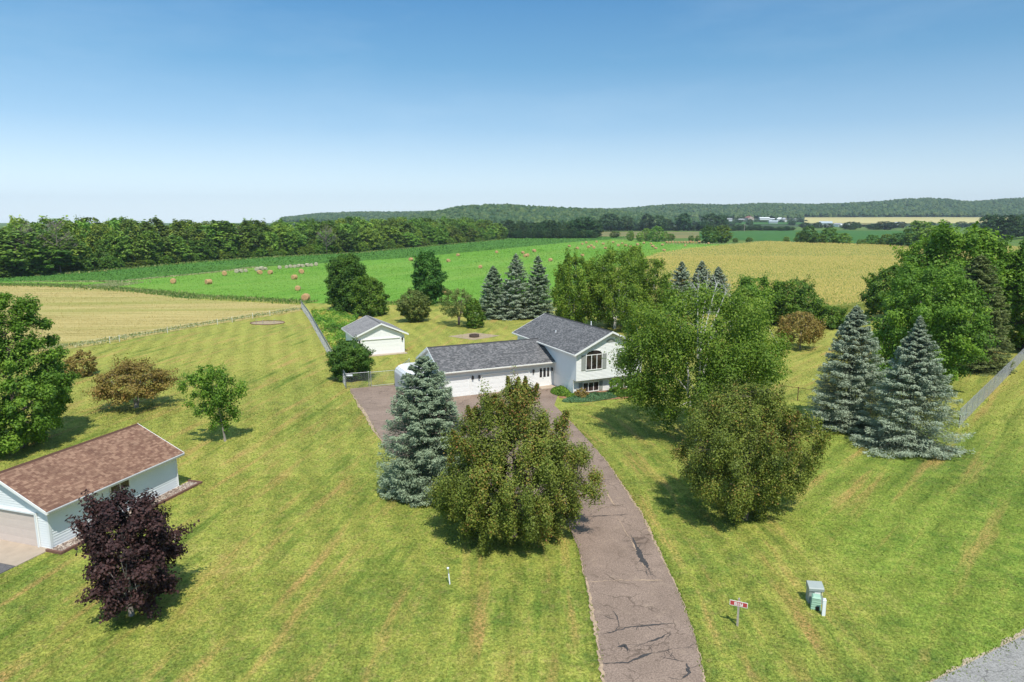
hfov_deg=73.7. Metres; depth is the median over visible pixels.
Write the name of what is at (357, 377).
chain link fence
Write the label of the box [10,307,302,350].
dry grass
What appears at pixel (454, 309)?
apple tree
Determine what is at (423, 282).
columnar tree
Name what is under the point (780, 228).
broadleaf tree
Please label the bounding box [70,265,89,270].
forest shrub
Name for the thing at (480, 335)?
gravel patch
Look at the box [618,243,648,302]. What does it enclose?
birch tree
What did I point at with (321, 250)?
forest shrub
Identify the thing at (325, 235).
dead tree
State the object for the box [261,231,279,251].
broadleaf tree
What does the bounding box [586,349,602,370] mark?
window
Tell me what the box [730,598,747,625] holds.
address sign
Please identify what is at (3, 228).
broadleaf tree
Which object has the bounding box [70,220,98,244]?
broadleaf tree
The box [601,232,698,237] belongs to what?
fallow field
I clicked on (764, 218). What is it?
farm building
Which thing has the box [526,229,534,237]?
shrub
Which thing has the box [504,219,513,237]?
broadleaf tree
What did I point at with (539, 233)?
shrub
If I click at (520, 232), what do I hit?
shrub
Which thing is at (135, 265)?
forest shrub
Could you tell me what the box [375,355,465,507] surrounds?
blue spruce
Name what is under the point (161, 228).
broadleaf tree
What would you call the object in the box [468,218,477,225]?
broadleaf tree
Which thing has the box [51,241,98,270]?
broadleaf tree
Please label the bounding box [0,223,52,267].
broadleaf tree
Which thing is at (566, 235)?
shrub
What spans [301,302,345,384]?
chain link fence
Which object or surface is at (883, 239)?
broadleaf tree
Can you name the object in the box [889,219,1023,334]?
broadleaf tree
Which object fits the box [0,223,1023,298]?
ground
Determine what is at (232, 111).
sky
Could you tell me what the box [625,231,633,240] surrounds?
broadleaf tree
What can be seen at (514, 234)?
shrub
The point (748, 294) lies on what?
broadleaf tree
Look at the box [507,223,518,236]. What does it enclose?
broadleaf tree
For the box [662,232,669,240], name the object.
broadleaf tree
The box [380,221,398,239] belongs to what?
broadleaf tree
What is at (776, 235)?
bean field
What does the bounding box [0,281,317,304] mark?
tall weeds
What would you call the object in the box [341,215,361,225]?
broadleaf tree
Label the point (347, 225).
broadleaf tree
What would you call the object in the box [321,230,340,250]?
broadleaf tree
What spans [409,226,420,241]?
broadleaf tree
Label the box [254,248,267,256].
forest shrub
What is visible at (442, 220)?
broadleaf tree
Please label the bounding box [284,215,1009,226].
hills
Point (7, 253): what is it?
broadleaf tree
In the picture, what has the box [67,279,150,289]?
tall weeds
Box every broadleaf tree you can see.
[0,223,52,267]
[0,225,26,239]
[0,231,51,276]
[4,244,82,274]
[7,215,25,225]
[10,218,35,254]
[28,232,89,271]
[30,215,72,234]
[35,227,55,255]
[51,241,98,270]
[53,219,91,261]
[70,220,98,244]
[71,215,105,240]
[82,228,133,260]
[86,221,123,264]
[93,238,117,267]
[100,230,134,263]
[108,217,133,260]
[108,217,134,263]
[115,216,144,264]
[130,236,183,260]
[131,219,160,256]
[131,229,165,262]
[140,215,174,240]
[162,235,191,260]
[167,221,191,242]
[169,219,208,252]
[187,240,217,260]
[188,220,227,242]
[188,225,225,250]
[198,238,218,259]
[203,220,244,257]
[217,241,238,258]
[231,218,275,255]
[233,236,254,256]
[236,226,269,255]
[245,224,271,251]
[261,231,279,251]
[267,224,296,250]
[272,221,285,251]
[278,231,307,254]
[281,221,315,247]
[287,228,311,252]
[294,220,326,241]
[302,238,316,251]
[305,217,318,238]
[308,220,340,240]
[316,223,332,240]
[316,232,335,253]
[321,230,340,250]
[332,225,343,243]
[334,228,358,251]
[335,217,347,230]
[336,223,358,247]
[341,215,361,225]
[344,228,361,247]
[352,220,363,240]
[354,217,371,237]
[357,226,384,250]
[365,228,383,247]
[369,218,380,230]
[371,229,389,243]
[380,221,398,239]
[380,226,403,247]
[386,234,409,246]
[390,232,421,246]
[394,221,417,237]
[395,217,408,236]
[400,221,412,237]
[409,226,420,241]
[411,218,423,226]
[412,222,424,237]
[413,216,433,222]
[416,230,423,243]
[419,223,433,241]
[423,222,434,231]
[423,226,447,243]
[434,218,447,230]
[435,225,451,237]
[445,225,459,238]
[446,218,454,223]
[454,223,470,235]
[461,226,477,240]
[467,224,477,237]
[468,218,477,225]
[477,222,488,238]
[477,228,487,238]
[479,219,491,228]
[482,225,499,238]
[486,229,495,238]
[488,223,505,236]
[495,225,507,235]
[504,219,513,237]
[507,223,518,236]
[517,223,527,234]
[527,222,542,235]
[536,223,548,236]
[543,220,556,237]
[557,222,569,234]
[568,220,580,236]
[569,215,597,234]
[588,222,601,234]
[593,220,603,236]
[599,214,623,231]
[609,231,619,237]
[617,215,634,230]
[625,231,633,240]
[635,232,643,241]
[638,212,654,229]
[641,228,653,240]
[646,225,664,241]
[652,215,666,230]
[662,219,673,226]
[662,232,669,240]
[668,233,675,240]
[674,212,692,230]
[690,225,702,230]
[695,221,705,230]
[700,213,721,227]
[700,225,719,242]
[714,215,728,226]
[714,225,732,242]
[724,287,761,331]
[736,224,747,230]
[746,219,752,224]
[747,224,757,229]
[758,226,770,230]
[777,226,785,230]
[786,219,796,224]
[793,231,809,242]
[798,225,816,241]
[799,222,811,227]
[808,232,826,242]
[812,222,823,227]
[818,227,837,242]
[823,223,834,227]
[832,233,853,242]
[842,221,860,229]
[856,239,867,243]
[857,262,909,317]
[864,234,879,243]
[865,224,880,229]
[874,221,898,229]
[875,234,897,244]
[887,232,906,245]
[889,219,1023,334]
[896,221,907,227]
[900,220,933,245]
[916,224,938,241]
[954,221,968,227]
[978,213,996,228]
[979,214,1009,238]
[992,214,1023,239]
[995,239,1023,350]
[1004,216,1023,237]
[1017,220,1023,237]
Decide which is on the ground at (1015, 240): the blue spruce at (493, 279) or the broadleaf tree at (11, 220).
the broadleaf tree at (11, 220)
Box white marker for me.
[821,598,826,615]
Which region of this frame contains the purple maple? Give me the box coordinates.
[65,483,199,623]
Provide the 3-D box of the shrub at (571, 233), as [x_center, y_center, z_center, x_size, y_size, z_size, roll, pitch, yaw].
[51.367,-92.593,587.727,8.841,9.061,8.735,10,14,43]
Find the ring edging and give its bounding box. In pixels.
[250,320,284,324]
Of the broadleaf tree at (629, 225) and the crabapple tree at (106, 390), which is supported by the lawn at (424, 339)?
the crabapple tree at (106, 390)
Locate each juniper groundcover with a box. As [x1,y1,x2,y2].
[562,391,620,402]
[611,389,628,396]
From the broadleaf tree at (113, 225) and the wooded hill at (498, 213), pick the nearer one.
the broadleaf tree at (113, 225)
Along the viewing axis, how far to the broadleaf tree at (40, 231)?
235.24 m
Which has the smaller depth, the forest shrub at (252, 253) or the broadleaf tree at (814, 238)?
the forest shrub at (252, 253)
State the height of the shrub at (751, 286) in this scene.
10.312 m
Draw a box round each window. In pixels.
[110,480,129,493]
[583,381,598,391]
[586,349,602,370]
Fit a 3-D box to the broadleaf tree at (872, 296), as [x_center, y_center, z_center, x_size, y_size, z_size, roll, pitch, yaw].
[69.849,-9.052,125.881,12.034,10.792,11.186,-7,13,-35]
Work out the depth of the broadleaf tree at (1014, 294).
95.51 m
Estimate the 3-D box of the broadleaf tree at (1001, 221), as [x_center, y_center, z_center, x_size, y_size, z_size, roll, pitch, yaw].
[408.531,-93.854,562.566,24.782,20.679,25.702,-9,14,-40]
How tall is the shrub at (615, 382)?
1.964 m
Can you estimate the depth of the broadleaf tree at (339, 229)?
364.59 m
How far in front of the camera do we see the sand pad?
123.75 m
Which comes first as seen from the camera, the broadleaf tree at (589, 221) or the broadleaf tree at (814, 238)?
the broadleaf tree at (814, 238)
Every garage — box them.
[0,423,184,566]
[341,315,408,356]
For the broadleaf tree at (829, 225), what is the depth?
1109.16 m
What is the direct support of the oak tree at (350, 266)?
on the lawn at (424, 339)
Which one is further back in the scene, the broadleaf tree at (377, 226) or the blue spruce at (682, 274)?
the broadleaf tree at (377, 226)
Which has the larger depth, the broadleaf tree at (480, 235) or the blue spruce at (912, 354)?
the broadleaf tree at (480, 235)
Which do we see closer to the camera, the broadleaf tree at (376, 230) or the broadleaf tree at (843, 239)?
the broadleaf tree at (376, 230)
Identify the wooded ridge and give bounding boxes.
[280,197,1023,221]
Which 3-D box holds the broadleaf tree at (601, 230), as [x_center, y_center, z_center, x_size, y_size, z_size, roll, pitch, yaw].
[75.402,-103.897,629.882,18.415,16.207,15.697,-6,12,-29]
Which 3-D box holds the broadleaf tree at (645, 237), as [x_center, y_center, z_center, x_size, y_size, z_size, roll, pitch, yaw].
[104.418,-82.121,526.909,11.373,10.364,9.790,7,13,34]
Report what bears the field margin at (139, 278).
on the ground at (1015, 240)
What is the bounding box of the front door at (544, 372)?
[539,367,549,385]
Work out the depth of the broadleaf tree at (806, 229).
454.04 m
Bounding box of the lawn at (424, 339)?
[0,299,1023,681]
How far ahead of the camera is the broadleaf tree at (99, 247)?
248.50 m
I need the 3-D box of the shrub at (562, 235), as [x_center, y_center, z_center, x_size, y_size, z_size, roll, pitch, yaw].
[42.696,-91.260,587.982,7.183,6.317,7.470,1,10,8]
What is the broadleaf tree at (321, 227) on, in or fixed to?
on the ground at (1015, 240)
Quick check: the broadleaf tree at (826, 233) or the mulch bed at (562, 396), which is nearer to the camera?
the mulch bed at (562, 396)
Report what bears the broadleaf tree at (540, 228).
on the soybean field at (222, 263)
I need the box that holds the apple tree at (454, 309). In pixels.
[437,287,473,324]
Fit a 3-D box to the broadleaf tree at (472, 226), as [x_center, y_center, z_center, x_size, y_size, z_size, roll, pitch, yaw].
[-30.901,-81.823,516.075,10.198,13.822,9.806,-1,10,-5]
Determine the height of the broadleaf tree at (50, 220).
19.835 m
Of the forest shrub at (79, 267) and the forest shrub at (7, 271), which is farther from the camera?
the forest shrub at (79, 267)
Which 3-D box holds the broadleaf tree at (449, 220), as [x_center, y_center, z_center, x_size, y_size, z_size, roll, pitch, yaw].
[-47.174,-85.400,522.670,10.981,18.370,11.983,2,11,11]
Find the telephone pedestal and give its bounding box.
[810,593,820,610]
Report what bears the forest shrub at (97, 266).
on the ground at (1015, 240)
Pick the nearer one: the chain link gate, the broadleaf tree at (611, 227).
the chain link gate
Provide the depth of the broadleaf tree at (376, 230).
383.95 m
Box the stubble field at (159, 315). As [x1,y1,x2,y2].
[0,285,300,351]
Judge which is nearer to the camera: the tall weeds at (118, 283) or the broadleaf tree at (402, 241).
the tall weeds at (118, 283)
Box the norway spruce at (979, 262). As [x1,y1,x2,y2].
[930,254,1017,376]
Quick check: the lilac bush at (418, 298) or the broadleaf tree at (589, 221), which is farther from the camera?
the broadleaf tree at (589, 221)
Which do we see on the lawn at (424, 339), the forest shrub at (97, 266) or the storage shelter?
the storage shelter
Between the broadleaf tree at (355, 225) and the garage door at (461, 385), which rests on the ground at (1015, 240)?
the broadleaf tree at (355, 225)
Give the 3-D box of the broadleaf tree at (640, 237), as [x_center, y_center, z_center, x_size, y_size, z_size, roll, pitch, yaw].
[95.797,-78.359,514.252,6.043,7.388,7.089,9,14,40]
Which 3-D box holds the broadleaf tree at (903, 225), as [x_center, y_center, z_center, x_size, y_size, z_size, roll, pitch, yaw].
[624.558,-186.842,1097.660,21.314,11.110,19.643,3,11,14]
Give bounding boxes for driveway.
[0,563,14,573]
[350,385,705,681]
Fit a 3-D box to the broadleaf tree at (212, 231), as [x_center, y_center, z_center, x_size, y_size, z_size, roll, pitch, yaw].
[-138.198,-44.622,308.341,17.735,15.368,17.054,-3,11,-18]
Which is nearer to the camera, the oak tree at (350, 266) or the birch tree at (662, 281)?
the birch tree at (662, 281)
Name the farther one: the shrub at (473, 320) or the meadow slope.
the meadow slope
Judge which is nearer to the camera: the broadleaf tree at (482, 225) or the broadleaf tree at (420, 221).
the broadleaf tree at (420, 221)
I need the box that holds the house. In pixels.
[416,313,640,396]
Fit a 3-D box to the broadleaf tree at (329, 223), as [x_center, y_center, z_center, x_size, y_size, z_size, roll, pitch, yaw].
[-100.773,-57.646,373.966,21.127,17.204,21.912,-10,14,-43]
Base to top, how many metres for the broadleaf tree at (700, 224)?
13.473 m
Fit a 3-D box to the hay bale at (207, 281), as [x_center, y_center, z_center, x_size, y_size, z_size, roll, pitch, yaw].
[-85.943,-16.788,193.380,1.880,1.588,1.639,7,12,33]
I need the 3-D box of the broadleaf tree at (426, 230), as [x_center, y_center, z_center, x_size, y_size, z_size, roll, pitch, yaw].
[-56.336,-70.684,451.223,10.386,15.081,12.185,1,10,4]
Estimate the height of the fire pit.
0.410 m
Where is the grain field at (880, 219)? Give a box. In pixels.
[804,217,1006,222]
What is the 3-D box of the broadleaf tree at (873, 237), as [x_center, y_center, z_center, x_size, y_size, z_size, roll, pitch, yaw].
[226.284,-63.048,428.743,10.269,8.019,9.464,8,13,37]
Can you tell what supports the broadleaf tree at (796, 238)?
on the ground at (1015, 240)
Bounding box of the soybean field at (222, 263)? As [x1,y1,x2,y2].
[1,237,616,281]
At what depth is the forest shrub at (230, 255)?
303.88 m
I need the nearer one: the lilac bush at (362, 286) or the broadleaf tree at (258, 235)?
the lilac bush at (362, 286)
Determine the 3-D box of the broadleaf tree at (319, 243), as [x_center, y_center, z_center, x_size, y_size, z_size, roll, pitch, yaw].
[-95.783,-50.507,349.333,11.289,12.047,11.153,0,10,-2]
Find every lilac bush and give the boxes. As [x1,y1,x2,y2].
[325,335,375,380]
[348,274,389,315]
[395,287,432,321]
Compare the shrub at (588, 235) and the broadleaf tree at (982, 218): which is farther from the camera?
the broadleaf tree at (982, 218)
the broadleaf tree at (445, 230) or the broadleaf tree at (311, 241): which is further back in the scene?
the broadleaf tree at (445, 230)
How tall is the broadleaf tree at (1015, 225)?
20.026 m
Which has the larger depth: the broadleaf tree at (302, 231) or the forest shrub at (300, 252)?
the broadleaf tree at (302, 231)
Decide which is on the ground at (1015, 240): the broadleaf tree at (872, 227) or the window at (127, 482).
the broadleaf tree at (872, 227)
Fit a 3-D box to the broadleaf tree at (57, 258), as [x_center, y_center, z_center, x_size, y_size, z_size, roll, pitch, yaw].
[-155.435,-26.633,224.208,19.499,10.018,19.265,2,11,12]
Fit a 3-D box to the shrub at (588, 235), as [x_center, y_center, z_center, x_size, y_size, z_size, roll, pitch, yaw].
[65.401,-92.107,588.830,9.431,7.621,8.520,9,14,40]
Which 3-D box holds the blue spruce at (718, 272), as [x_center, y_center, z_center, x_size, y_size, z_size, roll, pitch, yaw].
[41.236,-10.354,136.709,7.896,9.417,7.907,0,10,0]
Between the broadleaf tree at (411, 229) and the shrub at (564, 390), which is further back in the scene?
the broadleaf tree at (411, 229)
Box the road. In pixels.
[933,635,1023,681]
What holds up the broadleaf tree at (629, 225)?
on the ground at (1015, 240)
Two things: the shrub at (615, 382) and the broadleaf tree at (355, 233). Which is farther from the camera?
the broadleaf tree at (355, 233)
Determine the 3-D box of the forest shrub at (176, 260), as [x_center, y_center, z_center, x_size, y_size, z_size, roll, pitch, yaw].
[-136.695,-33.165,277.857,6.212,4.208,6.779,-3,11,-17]
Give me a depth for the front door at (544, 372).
77.02 m
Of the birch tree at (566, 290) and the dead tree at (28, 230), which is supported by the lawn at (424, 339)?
the birch tree at (566, 290)
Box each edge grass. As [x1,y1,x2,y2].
[914,625,1023,681]
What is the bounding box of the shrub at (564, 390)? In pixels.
[550,385,570,396]
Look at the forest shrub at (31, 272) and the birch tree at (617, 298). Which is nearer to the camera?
the birch tree at (617, 298)
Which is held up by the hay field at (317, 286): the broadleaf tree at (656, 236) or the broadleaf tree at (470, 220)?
the broadleaf tree at (656, 236)
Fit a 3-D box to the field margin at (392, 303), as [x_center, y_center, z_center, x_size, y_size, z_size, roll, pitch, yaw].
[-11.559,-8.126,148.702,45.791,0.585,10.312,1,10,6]
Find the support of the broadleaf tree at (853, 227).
on the ground at (1015, 240)
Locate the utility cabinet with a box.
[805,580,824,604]
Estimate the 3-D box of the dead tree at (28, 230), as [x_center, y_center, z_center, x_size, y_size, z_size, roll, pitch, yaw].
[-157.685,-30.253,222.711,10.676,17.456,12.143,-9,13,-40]
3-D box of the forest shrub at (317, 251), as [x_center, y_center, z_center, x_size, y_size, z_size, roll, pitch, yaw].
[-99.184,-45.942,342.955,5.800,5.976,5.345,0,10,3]
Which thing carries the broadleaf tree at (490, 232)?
on the ground at (1015, 240)
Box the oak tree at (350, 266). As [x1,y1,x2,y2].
[323,250,370,312]
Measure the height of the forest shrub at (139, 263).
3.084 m
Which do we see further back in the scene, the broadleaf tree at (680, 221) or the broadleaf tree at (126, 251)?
the broadleaf tree at (680, 221)
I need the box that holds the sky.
[0,0,1023,222]
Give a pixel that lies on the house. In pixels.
(544, 351)
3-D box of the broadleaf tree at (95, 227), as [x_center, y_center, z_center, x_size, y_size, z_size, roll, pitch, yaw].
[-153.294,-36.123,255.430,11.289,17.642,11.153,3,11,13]
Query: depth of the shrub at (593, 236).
586.16 m
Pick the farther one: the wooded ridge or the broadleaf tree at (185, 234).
the wooded ridge
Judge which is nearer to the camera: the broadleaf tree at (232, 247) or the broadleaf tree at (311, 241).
the broadleaf tree at (232, 247)
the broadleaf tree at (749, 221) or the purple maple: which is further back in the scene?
the broadleaf tree at (749, 221)
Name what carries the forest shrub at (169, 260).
on the ground at (1015, 240)
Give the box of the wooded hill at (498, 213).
[390,203,699,225]
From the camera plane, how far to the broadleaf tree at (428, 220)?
477.97 m
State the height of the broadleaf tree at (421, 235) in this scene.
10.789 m
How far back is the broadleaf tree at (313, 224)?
361.04 m
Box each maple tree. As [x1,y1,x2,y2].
[0,292,81,456]
[867,255,1000,388]
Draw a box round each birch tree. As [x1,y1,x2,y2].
[547,241,606,323]
[582,240,653,330]
[602,269,795,439]
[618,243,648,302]
[624,258,671,316]
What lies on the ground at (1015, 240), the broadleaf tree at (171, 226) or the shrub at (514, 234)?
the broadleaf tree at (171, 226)
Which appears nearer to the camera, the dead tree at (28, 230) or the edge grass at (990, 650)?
the edge grass at (990, 650)
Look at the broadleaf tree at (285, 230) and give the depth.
338.69 m
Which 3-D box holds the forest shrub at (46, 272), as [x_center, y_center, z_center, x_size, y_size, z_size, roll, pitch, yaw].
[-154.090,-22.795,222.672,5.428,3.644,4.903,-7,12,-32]
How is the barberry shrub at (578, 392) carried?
on the mulch bed at (562, 396)
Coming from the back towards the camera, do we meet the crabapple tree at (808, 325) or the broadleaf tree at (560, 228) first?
the broadleaf tree at (560, 228)
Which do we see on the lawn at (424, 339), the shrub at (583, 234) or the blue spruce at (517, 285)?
the blue spruce at (517, 285)
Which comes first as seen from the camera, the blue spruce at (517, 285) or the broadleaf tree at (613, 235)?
the blue spruce at (517, 285)
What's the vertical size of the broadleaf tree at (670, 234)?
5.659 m
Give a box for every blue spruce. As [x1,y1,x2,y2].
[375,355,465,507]
[474,266,514,319]
[497,253,535,320]
[519,255,555,318]
[666,261,695,314]
[684,261,718,313]
[706,266,730,314]
[802,305,892,435]
[849,315,975,459]
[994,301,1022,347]
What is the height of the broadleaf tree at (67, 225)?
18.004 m
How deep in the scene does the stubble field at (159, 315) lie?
138.04 m
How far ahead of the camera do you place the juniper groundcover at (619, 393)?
73.01 m
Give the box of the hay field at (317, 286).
[0,239,727,304]
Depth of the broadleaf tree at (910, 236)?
392.11 m
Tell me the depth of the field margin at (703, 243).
470.27 m
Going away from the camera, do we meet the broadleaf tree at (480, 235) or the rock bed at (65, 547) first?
the rock bed at (65, 547)
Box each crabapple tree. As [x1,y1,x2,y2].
[81,353,182,408]
[424,366,607,557]
[665,365,838,526]
[774,311,826,348]
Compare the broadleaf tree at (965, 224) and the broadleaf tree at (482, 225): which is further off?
the broadleaf tree at (965, 224)
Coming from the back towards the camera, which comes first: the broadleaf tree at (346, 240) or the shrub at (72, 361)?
the broadleaf tree at (346, 240)
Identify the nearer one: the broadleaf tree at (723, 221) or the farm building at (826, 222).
the broadleaf tree at (723, 221)
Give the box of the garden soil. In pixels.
[312,312,357,347]
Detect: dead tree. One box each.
[7,222,46,259]
[38,220,77,272]
[316,225,335,252]
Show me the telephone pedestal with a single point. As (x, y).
(815, 603)
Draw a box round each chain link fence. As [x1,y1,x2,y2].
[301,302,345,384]
[345,371,369,388]
[771,384,960,426]
[958,349,1023,426]
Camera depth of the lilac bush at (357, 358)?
78.94 m
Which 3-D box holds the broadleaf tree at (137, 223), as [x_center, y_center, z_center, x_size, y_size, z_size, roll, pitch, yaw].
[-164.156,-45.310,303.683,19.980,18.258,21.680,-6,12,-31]
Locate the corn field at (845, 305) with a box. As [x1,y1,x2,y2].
[610,242,1016,313]
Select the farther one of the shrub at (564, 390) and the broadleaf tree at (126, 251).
the broadleaf tree at (126, 251)
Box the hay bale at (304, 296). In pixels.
[301,293,310,299]
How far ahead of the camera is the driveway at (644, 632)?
36.09 m
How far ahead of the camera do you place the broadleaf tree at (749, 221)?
1419.22 m
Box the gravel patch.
[450,332,499,339]
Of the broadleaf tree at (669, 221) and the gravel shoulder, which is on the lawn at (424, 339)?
the gravel shoulder
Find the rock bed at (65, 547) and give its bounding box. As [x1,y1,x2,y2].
[45,479,202,554]
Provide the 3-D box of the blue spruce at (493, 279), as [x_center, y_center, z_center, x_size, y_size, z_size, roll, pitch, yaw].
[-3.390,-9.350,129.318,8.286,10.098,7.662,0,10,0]
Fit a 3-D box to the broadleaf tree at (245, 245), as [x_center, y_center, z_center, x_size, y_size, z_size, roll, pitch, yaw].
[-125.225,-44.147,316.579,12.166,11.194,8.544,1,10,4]
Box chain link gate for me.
[370,370,394,386]
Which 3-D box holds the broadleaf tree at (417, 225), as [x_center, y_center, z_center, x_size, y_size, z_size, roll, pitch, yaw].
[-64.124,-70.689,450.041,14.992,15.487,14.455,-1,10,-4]
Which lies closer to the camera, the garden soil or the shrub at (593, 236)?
the garden soil
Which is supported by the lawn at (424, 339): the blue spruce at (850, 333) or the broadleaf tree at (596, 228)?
the blue spruce at (850, 333)
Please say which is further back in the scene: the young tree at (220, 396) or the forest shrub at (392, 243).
the forest shrub at (392, 243)
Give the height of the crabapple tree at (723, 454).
9.968 m
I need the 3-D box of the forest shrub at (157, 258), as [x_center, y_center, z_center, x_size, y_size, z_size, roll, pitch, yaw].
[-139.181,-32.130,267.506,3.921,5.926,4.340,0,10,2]
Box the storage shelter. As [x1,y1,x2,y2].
[394,362,430,394]
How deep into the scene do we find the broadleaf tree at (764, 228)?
920.04 m
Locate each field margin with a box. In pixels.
[8,238,501,276]
[12,266,257,281]
[373,300,554,307]
[664,243,737,244]
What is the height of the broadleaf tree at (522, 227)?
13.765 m
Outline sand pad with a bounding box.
[252,321,283,323]
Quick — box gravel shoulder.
[927,629,1023,681]
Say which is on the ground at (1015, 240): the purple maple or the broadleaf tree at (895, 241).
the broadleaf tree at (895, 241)
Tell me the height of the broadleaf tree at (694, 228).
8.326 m
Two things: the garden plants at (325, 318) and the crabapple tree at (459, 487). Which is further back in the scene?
the garden plants at (325, 318)
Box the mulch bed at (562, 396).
[559,388,631,400]
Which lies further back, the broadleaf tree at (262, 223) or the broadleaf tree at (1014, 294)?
the broadleaf tree at (262, 223)
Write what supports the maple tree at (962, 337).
on the lawn at (424, 339)
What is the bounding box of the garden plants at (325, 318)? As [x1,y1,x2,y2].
[311,307,358,347]
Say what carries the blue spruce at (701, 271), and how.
on the lawn at (424, 339)
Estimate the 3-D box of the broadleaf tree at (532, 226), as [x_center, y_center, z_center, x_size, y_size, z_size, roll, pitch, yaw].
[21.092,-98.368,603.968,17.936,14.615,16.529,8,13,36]
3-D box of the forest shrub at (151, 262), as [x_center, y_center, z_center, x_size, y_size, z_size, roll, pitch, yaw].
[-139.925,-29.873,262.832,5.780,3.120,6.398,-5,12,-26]
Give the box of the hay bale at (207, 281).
[204,279,211,283]
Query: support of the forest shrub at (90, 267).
on the ground at (1015, 240)
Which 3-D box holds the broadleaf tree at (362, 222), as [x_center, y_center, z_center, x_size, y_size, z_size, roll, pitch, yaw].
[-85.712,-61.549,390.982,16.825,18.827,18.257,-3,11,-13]
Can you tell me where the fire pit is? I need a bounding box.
[469,333,478,337]
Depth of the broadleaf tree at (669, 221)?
931.87 m
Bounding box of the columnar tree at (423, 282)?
[410,250,448,304]
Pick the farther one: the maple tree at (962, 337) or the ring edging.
the ring edging
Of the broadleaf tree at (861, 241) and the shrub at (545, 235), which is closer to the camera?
the broadleaf tree at (861, 241)
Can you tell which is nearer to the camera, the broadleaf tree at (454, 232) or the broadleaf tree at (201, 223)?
the broadleaf tree at (201, 223)
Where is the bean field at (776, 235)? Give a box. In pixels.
[700,230,913,243]
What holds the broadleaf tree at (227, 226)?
on the ground at (1015, 240)
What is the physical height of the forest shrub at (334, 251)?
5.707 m
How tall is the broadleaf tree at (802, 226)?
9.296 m
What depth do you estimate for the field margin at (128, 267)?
289.20 m
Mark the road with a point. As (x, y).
(1009, 669)
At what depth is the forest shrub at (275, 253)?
323.02 m
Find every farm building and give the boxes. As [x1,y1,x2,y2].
[759,217,769,219]
[819,221,832,226]
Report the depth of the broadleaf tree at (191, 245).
291.50 m
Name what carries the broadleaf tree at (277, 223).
on the ground at (1015, 240)
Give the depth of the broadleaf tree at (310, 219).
372.21 m
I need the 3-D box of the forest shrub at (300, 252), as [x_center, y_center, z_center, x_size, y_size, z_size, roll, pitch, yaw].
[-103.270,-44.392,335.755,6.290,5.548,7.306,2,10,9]
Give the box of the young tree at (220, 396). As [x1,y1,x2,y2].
[173,361,249,441]
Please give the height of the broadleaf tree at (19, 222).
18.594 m
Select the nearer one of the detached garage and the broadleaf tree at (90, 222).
the detached garage
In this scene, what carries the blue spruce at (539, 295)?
on the lawn at (424, 339)
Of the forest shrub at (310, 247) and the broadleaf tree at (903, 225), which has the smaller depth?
the forest shrub at (310, 247)
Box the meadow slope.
[706,222,802,223]
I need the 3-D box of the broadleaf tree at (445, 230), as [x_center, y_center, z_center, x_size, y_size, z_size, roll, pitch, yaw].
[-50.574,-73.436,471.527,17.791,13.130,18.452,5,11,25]
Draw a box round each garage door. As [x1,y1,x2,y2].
[0,506,39,546]
[361,337,400,354]
[444,375,470,396]
[481,369,529,393]
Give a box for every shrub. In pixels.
[0,268,15,277]
[16,269,33,275]
[33,266,47,274]
[56,267,69,272]
[63,349,97,376]
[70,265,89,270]
[78,258,93,270]
[91,261,105,269]
[100,255,119,268]
[115,258,125,267]
[121,262,138,267]
[134,260,146,265]
[140,260,155,265]
[150,252,161,264]
[160,254,174,263]
[172,255,184,262]
[181,251,193,261]
[191,252,198,260]
[203,250,217,259]
[216,251,228,259]
[225,251,233,258]
[236,248,249,257]
[248,251,256,256]
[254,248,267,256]
[266,247,274,256]
[269,251,280,255]
[277,250,286,255]
[295,246,308,254]
[304,245,315,254]
[311,244,318,253]
[315,247,327,253]
[331,244,337,252]
[357,241,367,251]
[388,240,396,248]
[463,298,486,327]
[510,231,520,237]
[515,229,522,237]
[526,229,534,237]
[534,229,543,237]
[543,231,550,237]
[550,385,570,396]
[552,229,560,237]
[558,231,564,237]
[564,230,571,237]
[567,228,576,237]
[572,230,580,237]
[574,388,588,398]
[579,230,586,237]
[584,230,591,237]
[591,232,597,238]
[608,377,621,392]
[728,267,790,323]
[764,274,831,324]
[816,306,847,328]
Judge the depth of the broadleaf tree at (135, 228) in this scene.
267.89 m
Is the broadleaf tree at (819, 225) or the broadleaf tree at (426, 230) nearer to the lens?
the broadleaf tree at (426, 230)

